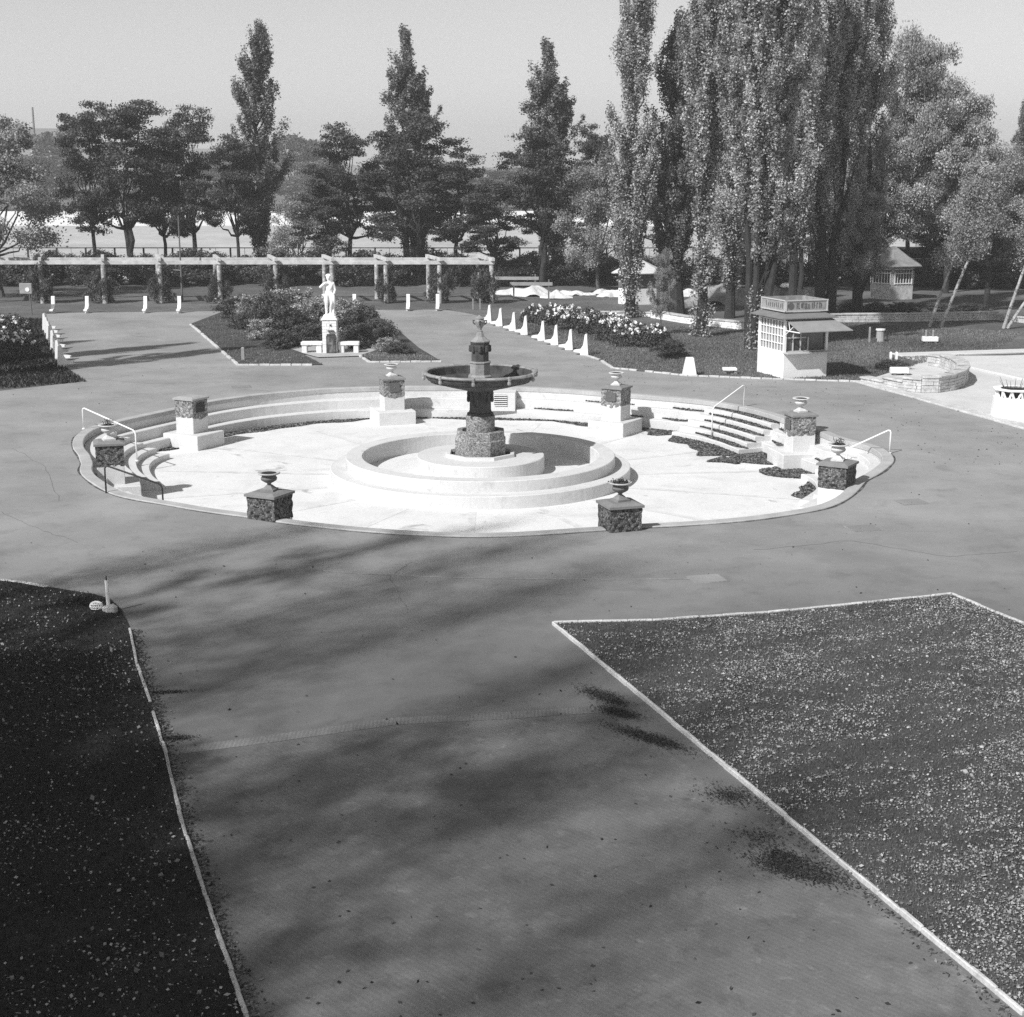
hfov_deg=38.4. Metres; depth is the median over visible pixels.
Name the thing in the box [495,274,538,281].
timber frame
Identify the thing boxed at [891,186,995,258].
broadleaf tree
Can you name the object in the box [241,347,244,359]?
stake
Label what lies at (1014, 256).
broadleaf tree
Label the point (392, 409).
pier
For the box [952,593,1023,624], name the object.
kerb
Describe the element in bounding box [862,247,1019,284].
garden wall
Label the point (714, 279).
shrub
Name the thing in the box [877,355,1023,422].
pool apron
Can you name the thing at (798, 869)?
leaf litter
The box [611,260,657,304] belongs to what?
pavilion
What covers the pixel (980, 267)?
shrub
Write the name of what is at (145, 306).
bench support
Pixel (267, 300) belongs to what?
shrub
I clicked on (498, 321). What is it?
bench support
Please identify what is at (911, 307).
shrub
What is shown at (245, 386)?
manhole cover
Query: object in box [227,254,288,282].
shrub
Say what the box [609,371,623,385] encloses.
urn
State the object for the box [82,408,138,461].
handrail
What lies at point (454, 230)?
broadleaf tree
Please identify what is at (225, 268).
shrub
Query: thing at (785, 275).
shrub
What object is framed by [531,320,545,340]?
bench support
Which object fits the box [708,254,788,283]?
shrub
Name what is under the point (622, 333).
rose bush
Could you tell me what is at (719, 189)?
broadleaf tree
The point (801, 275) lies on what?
broadleaf tree
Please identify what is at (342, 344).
stone bench
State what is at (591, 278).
shrub
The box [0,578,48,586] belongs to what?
kerb
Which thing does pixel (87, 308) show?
bench support
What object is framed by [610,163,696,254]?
broadleaf tree
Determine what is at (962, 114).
broadleaf tree
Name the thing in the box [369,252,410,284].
shrub
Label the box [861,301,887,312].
shrub
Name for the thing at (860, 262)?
broadleaf tree
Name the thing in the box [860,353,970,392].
stone wall
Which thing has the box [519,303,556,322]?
rose bush
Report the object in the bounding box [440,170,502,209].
broadleaf tree
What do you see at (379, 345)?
shrub
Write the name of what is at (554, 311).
rose bush
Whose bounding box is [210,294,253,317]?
shrub
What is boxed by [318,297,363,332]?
shrub
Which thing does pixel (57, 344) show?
bench support
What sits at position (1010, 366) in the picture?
bathing pool
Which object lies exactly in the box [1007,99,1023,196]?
poplar
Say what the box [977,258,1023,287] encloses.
shrub
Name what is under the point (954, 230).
broadleaf tree
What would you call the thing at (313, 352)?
statue terrace
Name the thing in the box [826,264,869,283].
shrub
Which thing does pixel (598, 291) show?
sand heap
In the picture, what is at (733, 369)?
trough
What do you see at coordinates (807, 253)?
broadleaf tree
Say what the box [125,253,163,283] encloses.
shrub
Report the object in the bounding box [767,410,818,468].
pier
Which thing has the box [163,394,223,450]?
pier
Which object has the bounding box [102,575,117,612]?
marker post
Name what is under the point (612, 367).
kerb
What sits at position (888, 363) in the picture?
shrub
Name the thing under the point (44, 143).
broadleaf tree
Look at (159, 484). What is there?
handrail
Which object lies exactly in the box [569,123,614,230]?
broadleaf tree
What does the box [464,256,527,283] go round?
shrub
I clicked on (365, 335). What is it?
shrub
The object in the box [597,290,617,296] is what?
sand heap
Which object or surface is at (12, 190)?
broadleaf tree
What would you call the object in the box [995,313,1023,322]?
stone wall
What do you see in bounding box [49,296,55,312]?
bench support
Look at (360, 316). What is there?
shrub
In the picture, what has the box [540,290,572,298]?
sand heap
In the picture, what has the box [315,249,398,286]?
shrub
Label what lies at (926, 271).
shrub
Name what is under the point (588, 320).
rose bush
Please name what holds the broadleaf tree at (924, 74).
on the ground at (70, 299)
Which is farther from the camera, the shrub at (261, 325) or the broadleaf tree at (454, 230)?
the broadleaf tree at (454, 230)
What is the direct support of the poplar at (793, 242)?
on the ground at (70, 299)
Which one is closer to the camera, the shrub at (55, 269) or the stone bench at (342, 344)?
the stone bench at (342, 344)
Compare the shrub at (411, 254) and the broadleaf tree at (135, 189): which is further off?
the broadleaf tree at (135, 189)
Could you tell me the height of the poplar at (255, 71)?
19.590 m
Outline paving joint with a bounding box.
[323,570,688,579]
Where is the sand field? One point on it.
(55, 222)
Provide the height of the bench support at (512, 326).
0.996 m
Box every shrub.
[0,257,60,285]
[15,249,72,282]
[25,252,55,301]
[51,253,90,282]
[62,248,139,285]
[82,264,120,302]
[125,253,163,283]
[138,247,232,285]
[145,268,175,302]
[185,251,235,284]
[203,269,234,302]
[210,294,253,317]
[224,311,263,328]
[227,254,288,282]
[229,294,263,319]
[244,318,283,338]
[245,290,294,319]
[256,251,319,285]
[262,264,291,293]
[262,329,299,349]
[263,286,314,318]
[264,304,320,338]
[288,322,322,345]
[290,295,328,329]
[301,254,350,284]
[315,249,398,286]
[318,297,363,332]
[338,303,381,333]
[338,323,378,349]
[365,317,401,340]
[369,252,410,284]
[370,336,400,351]
[374,268,396,302]
[383,341,413,353]
[393,245,467,281]
[423,259,456,301]
[444,252,485,285]
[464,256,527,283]
[468,260,500,302]
[495,250,556,286]
[545,254,590,284]
[553,249,616,282]
[589,255,658,283]
[647,339,690,357]
[650,254,698,283]
[687,254,720,283]
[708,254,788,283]
[761,259,813,283]
[804,256,846,284]
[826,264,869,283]
[836,302,877,312]
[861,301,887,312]
[866,358,915,369]
[886,302,929,311]
[902,302,972,311]
[914,256,979,287]
[956,302,991,310]
[960,258,1002,288]
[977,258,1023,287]
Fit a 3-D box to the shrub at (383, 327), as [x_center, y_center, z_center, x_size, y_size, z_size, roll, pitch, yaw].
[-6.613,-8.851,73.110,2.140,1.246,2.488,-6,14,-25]
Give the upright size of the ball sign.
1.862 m
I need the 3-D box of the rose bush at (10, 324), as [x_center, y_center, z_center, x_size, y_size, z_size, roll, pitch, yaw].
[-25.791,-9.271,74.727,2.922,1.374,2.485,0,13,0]
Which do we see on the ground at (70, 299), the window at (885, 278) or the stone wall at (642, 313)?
the stone wall at (642, 313)
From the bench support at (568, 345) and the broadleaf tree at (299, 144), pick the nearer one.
the bench support at (568, 345)
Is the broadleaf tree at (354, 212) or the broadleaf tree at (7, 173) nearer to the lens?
the broadleaf tree at (354, 212)
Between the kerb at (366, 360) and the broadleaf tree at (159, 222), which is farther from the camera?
the broadleaf tree at (159, 222)
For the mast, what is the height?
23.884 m
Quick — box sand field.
[0,211,887,225]
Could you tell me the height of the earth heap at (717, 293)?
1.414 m
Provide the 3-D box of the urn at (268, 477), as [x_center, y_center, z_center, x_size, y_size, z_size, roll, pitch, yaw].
[-6.024,-0.675,36.506,0.570,0.462,0.570,3,13,14]
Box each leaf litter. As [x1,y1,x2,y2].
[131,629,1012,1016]
[147,683,872,895]
[159,400,821,498]
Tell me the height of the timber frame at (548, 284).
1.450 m
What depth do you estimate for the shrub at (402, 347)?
68.62 m
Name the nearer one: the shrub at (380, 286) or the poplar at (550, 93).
the shrub at (380, 286)
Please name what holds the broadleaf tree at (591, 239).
on the ground at (70, 299)
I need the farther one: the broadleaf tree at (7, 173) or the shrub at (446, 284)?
the broadleaf tree at (7, 173)
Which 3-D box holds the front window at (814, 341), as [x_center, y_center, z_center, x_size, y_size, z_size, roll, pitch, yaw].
[12.104,-7.132,60.832,1.899,1.310,0.078,-4,14,-19]
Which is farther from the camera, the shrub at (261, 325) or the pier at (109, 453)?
the shrub at (261, 325)
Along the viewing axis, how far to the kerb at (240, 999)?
18.45 m
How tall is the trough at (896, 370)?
0.310 m
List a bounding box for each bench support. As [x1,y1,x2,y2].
[42,313,55,329]
[44,317,58,333]
[46,321,60,338]
[48,325,62,344]
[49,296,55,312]
[50,329,65,348]
[52,334,68,353]
[55,339,70,359]
[57,345,74,365]
[83,296,89,312]
[142,296,147,312]
[176,296,181,312]
[406,294,409,310]
[436,294,439,310]
[484,304,491,322]
[490,308,502,325]
[503,312,516,330]
[515,315,528,334]
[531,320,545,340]
[544,324,558,344]
[559,329,573,349]
[573,333,588,354]
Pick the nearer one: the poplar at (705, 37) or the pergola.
the poplar at (705, 37)
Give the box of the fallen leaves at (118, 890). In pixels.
[0,581,244,1016]
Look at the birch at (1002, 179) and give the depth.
78.47 m
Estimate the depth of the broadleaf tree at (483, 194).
105.53 m
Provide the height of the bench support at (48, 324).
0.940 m
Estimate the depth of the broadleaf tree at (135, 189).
297.15 m
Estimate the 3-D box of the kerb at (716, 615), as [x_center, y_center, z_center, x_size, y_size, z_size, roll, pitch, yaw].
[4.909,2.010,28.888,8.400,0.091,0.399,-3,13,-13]
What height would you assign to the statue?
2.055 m
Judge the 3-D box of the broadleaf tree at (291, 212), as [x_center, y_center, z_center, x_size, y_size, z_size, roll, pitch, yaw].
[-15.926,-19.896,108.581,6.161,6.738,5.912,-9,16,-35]
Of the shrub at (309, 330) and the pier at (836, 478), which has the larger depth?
the shrub at (309, 330)
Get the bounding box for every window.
[639,274,654,286]
[759,316,783,351]
[786,322,824,351]
[872,269,891,284]
[894,269,912,284]
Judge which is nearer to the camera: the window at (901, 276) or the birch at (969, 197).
the birch at (969, 197)
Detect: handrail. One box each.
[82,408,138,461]
[104,465,163,499]
[711,385,744,435]
[846,430,891,458]
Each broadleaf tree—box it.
[0,113,71,296]
[0,156,25,185]
[8,152,87,206]
[25,130,88,204]
[49,100,122,277]
[65,99,187,283]
[119,168,184,209]
[125,140,199,256]
[144,103,224,282]
[177,161,255,200]
[195,133,267,283]
[256,192,339,284]
[269,132,330,200]
[281,160,355,199]
[285,163,354,267]
[307,121,399,279]
[350,110,472,284]
[357,168,413,201]
[409,153,491,278]
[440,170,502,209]
[454,179,531,281]
[469,166,547,207]
[491,125,600,286]
[550,155,647,289]
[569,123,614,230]
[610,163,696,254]
[646,247,676,325]
[685,162,754,282]
[737,226,814,262]
[777,119,850,290]
[804,206,895,276]
[832,182,891,312]
[846,117,934,254]
[874,19,971,256]
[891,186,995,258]
[905,76,1001,292]
[915,185,1020,245]
[932,139,1023,310]
[1002,185,1023,263]
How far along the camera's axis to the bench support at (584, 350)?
68.31 m
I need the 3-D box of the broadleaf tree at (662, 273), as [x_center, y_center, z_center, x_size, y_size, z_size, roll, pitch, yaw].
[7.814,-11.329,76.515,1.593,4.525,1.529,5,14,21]
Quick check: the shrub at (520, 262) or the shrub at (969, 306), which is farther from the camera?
the shrub at (520, 262)
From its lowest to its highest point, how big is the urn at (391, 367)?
0.462 m
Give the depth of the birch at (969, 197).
78.82 m
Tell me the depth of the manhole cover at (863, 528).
35.50 m
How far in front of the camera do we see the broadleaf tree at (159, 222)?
109.69 m
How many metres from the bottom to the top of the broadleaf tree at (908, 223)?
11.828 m
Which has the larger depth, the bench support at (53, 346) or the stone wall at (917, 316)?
the stone wall at (917, 316)
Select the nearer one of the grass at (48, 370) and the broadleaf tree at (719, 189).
the grass at (48, 370)
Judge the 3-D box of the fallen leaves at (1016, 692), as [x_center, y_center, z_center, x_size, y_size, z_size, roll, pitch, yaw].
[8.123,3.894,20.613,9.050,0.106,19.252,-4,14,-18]
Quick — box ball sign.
[19,283,32,314]
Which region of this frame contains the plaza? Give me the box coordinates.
[0,309,1023,993]
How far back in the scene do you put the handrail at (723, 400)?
52.83 m
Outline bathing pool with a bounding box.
[892,349,1023,380]
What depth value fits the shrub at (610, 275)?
109.19 m
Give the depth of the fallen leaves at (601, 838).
18.57 m
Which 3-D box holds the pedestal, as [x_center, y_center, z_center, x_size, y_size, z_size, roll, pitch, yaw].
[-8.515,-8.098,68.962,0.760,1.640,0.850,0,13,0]
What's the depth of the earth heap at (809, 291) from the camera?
95.91 m
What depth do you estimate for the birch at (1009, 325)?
79.32 m
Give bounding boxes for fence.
[0,247,837,279]
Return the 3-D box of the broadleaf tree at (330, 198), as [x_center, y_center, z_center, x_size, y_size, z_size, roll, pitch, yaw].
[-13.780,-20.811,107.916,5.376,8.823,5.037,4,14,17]
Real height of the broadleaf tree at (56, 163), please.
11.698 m
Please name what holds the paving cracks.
on the plaza
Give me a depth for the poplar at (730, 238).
83.85 m
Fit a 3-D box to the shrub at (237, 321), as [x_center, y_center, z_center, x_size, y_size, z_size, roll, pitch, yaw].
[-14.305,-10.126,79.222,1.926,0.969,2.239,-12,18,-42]
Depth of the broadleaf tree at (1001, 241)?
87.77 m
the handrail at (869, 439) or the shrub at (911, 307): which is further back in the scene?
the shrub at (911, 307)
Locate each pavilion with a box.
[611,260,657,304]
[870,246,921,299]
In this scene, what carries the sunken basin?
in the plaza
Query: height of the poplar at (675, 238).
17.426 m
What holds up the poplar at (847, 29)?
on the ground at (70, 299)
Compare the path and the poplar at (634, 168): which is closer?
the path
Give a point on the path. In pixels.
(432, 870)
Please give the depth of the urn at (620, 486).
35.27 m
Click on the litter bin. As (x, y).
(880, 335)
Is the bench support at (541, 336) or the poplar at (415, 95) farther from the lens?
the poplar at (415, 95)
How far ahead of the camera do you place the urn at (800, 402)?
48.16 m
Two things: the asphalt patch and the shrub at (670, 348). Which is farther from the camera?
the shrub at (670, 348)
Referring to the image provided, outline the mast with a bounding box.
[32,107,36,146]
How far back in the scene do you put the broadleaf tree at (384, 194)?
320.05 m
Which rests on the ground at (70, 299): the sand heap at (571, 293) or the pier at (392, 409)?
the sand heap at (571, 293)
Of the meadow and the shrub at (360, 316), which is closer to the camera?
the shrub at (360, 316)
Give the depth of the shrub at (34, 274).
94.04 m
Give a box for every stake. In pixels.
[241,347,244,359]
[868,327,870,341]
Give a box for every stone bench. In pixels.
[301,341,322,352]
[338,341,359,352]
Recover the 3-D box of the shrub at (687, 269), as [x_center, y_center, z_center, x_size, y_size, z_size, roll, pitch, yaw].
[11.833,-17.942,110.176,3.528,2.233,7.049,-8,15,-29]
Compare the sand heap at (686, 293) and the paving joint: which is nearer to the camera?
the paving joint
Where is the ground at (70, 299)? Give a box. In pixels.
[0,176,1023,390]
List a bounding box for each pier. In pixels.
[93,438,141,495]
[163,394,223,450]
[244,488,294,521]
[370,375,415,425]
[588,384,641,437]
[596,497,644,532]
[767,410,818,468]
[798,457,858,508]
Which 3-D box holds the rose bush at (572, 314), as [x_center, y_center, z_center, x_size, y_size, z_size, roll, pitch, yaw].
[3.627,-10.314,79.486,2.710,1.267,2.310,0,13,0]
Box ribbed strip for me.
[168,706,605,754]
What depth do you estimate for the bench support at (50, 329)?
72.42 m
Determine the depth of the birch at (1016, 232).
78.87 m
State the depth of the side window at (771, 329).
61.50 m
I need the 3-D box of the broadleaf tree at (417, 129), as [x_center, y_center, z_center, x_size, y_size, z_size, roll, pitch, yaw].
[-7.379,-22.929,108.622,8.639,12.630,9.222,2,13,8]
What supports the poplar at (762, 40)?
on the ground at (70, 299)
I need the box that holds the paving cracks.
[2,379,1016,608]
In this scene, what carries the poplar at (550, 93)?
on the meadow
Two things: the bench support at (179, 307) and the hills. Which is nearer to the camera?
the bench support at (179, 307)
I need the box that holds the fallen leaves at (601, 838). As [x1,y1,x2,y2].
[5,360,1021,1016]
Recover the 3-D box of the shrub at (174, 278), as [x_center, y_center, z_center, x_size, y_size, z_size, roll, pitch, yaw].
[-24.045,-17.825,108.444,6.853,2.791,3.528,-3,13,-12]
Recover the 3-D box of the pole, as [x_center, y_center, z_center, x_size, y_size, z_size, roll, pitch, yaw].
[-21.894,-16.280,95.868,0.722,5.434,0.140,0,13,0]
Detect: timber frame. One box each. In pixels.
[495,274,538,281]
[510,279,552,299]
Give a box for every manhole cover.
[231,385,250,387]
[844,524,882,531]
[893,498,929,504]
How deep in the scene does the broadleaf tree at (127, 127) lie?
108.19 m
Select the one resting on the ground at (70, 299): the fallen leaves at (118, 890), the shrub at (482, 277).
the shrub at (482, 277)
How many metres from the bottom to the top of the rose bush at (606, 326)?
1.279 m
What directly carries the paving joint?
on the plaza
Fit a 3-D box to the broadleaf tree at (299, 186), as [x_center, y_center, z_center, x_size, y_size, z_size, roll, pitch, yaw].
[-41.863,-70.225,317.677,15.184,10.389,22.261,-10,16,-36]
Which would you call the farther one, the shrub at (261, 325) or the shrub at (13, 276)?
the shrub at (13, 276)
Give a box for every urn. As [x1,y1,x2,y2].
[96,418,117,440]
[257,470,279,491]
[384,363,398,376]
[608,477,633,502]
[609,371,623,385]
[793,396,809,412]
[828,437,848,461]
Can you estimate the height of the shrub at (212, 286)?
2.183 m
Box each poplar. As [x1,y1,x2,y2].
[227,18,295,270]
[376,23,443,274]
[514,36,585,277]
[597,0,660,317]
[641,5,697,313]
[675,0,736,336]
[707,0,761,317]
[711,0,826,349]
[777,0,836,295]
[803,0,891,312]
[843,0,908,312]
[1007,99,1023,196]
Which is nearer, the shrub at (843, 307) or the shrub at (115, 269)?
the shrub at (843, 307)
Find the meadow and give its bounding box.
[0,226,945,279]
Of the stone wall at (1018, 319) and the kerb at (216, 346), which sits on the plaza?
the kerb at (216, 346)
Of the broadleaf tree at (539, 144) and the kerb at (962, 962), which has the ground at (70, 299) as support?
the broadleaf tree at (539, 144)
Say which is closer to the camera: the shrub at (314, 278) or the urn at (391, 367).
the urn at (391, 367)
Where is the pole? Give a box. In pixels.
[171,216,182,300]
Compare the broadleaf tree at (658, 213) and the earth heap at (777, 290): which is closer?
the earth heap at (777, 290)
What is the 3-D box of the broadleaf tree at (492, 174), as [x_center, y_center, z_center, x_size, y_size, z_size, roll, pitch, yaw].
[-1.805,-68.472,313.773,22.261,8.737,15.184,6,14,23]
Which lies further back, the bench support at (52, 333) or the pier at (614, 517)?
the bench support at (52, 333)
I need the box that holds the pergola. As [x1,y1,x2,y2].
[0,254,494,303]
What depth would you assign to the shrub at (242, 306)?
81.69 m
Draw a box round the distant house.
[30,128,71,198]
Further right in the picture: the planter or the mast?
the planter
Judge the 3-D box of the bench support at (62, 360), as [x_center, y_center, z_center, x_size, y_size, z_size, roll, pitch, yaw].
[-19.548,-6.688,64.430,0.690,0.940,0.260,-1,13,-3]
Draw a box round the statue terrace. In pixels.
[290,345,375,356]
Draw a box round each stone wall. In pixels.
[600,311,650,316]
[650,310,743,329]
[829,311,998,321]
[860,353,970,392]
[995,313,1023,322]
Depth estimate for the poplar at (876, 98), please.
84.07 m
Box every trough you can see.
[722,367,736,373]
[889,367,909,374]
[922,336,938,342]
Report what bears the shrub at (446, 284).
on the ground at (70, 299)
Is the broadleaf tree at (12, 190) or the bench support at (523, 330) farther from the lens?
the broadleaf tree at (12, 190)
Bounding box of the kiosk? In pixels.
[750,295,852,378]
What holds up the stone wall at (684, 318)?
on the ground at (70, 299)
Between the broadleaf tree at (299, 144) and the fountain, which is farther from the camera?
the broadleaf tree at (299, 144)
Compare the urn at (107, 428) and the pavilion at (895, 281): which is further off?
the pavilion at (895, 281)
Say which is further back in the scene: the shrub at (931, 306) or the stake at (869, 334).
the shrub at (931, 306)
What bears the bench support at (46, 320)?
on the ground at (70, 299)
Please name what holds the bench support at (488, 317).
on the ground at (70, 299)
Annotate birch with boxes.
[928,171,996,326]
[939,143,1023,327]
[1002,197,1023,328]
[1006,244,1023,328]
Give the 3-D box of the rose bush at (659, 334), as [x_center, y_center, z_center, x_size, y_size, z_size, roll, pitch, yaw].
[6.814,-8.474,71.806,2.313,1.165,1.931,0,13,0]
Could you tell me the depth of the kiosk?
60.91 m
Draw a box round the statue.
[319,274,336,318]
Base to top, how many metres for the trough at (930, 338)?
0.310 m
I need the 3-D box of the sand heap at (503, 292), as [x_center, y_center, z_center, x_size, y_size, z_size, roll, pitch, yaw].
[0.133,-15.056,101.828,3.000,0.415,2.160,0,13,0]
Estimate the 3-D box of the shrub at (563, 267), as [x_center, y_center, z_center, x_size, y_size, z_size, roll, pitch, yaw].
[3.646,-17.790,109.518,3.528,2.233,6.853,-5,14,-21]
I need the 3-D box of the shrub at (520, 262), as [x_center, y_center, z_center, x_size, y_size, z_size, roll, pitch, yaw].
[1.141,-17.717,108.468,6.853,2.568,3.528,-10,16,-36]
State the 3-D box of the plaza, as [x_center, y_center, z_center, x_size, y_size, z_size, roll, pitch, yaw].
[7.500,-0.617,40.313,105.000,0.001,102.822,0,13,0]
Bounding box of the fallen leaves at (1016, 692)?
[557,594,1023,1007]
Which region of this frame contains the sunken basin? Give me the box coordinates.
[71,385,895,537]
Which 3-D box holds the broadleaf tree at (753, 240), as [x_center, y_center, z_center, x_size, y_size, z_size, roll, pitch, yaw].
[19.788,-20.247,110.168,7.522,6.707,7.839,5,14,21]
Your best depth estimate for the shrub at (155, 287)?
94.22 m
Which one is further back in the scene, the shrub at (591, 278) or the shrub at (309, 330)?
the shrub at (591, 278)
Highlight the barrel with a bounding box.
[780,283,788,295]
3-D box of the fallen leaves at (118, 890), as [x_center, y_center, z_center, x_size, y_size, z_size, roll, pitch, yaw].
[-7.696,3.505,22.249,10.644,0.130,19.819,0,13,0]
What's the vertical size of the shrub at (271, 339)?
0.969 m
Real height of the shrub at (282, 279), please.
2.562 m
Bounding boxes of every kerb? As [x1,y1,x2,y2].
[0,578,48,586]
[128,628,248,1016]
[190,324,311,365]
[359,355,440,362]
[552,621,1023,1014]
[554,592,951,622]
[585,354,859,381]
[855,380,1023,428]
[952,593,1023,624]
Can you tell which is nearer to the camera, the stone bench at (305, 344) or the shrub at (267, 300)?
the stone bench at (305, 344)
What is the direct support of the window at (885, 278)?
in the pavilion at (895, 281)
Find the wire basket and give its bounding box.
[89,601,102,609]
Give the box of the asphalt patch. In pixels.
[686,574,728,583]
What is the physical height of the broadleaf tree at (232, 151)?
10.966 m
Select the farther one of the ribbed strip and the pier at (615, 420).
the pier at (615, 420)
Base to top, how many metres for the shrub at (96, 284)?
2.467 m
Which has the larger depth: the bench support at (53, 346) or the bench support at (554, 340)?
the bench support at (554, 340)
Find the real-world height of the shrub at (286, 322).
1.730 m
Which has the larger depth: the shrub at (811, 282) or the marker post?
the shrub at (811, 282)
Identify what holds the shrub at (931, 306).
on the ground at (70, 299)
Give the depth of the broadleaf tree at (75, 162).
108.89 m
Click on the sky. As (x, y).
(330, 61)
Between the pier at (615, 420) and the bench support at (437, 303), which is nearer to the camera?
the pier at (615, 420)
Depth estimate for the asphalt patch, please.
31.18 m
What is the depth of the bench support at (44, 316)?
78.48 m
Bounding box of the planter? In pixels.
[990,377,1023,420]
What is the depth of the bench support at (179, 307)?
88.20 m
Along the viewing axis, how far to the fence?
113.35 m
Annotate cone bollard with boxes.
[682,357,695,374]
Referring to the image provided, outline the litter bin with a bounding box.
[876,328,887,341]
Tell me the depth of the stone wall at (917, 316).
83.11 m
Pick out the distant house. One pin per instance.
(39, 130)
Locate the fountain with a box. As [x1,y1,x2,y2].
[330,315,629,509]
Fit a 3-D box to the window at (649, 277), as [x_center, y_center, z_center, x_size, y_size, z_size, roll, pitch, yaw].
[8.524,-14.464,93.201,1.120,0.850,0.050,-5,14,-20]
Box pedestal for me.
[321,317,338,352]
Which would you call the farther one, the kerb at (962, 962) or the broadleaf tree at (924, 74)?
the broadleaf tree at (924, 74)
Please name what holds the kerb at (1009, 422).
on the plaza
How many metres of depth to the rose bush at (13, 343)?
66.76 m
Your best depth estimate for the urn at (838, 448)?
40.15 m
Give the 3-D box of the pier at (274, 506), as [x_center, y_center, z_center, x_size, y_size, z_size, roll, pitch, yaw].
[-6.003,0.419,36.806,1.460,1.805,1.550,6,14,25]
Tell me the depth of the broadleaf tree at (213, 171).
303.39 m
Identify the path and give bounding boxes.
[170,706,1023,1016]
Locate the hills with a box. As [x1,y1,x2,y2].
[1,134,966,175]
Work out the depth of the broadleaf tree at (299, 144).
323.70 m
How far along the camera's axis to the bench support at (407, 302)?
89.59 m
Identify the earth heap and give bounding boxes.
[684,283,744,305]
[761,285,779,295]
[797,287,814,296]
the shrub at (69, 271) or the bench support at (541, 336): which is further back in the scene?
the shrub at (69, 271)
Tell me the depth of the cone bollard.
61.67 m
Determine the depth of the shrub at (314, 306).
77.06 m
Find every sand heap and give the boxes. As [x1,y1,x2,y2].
[495,288,521,294]
[509,286,550,296]
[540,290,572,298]
[565,290,583,295]
[593,289,608,293]
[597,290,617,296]
[683,289,696,296]
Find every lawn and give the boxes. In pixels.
[0,581,243,1016]
[557,595,1023,1005]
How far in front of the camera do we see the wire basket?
28.88 m
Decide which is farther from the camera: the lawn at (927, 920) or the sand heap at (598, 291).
the sand heap at (598, 291)
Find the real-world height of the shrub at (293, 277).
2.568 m
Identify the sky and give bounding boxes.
[0,0,1023,169]
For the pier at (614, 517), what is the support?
on the sunken basin
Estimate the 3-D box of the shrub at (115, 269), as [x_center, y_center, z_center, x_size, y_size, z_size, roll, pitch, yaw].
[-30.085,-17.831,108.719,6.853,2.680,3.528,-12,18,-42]
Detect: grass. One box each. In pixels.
[0,316,85,388]
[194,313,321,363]
[363,347,439,360]
[506,322,1022,379]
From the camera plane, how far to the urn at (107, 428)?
43.17 m
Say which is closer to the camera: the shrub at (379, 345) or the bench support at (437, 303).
the shrub at (379, 345)
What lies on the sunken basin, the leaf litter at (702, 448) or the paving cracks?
the leaf litter at (702, 448)
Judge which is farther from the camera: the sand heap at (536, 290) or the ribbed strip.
the sand heap at (536, 290)
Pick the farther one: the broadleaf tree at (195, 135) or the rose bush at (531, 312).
the broadleaf tree at (195, 135)
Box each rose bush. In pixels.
[0,312,33,336]
[0,326,41,360]
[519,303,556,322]
[534,302,576,325]
[554,306,598,329]
[574,309,617,333]
[593,315,634,341]
[609,320,658,347]
[628,323,671,346]

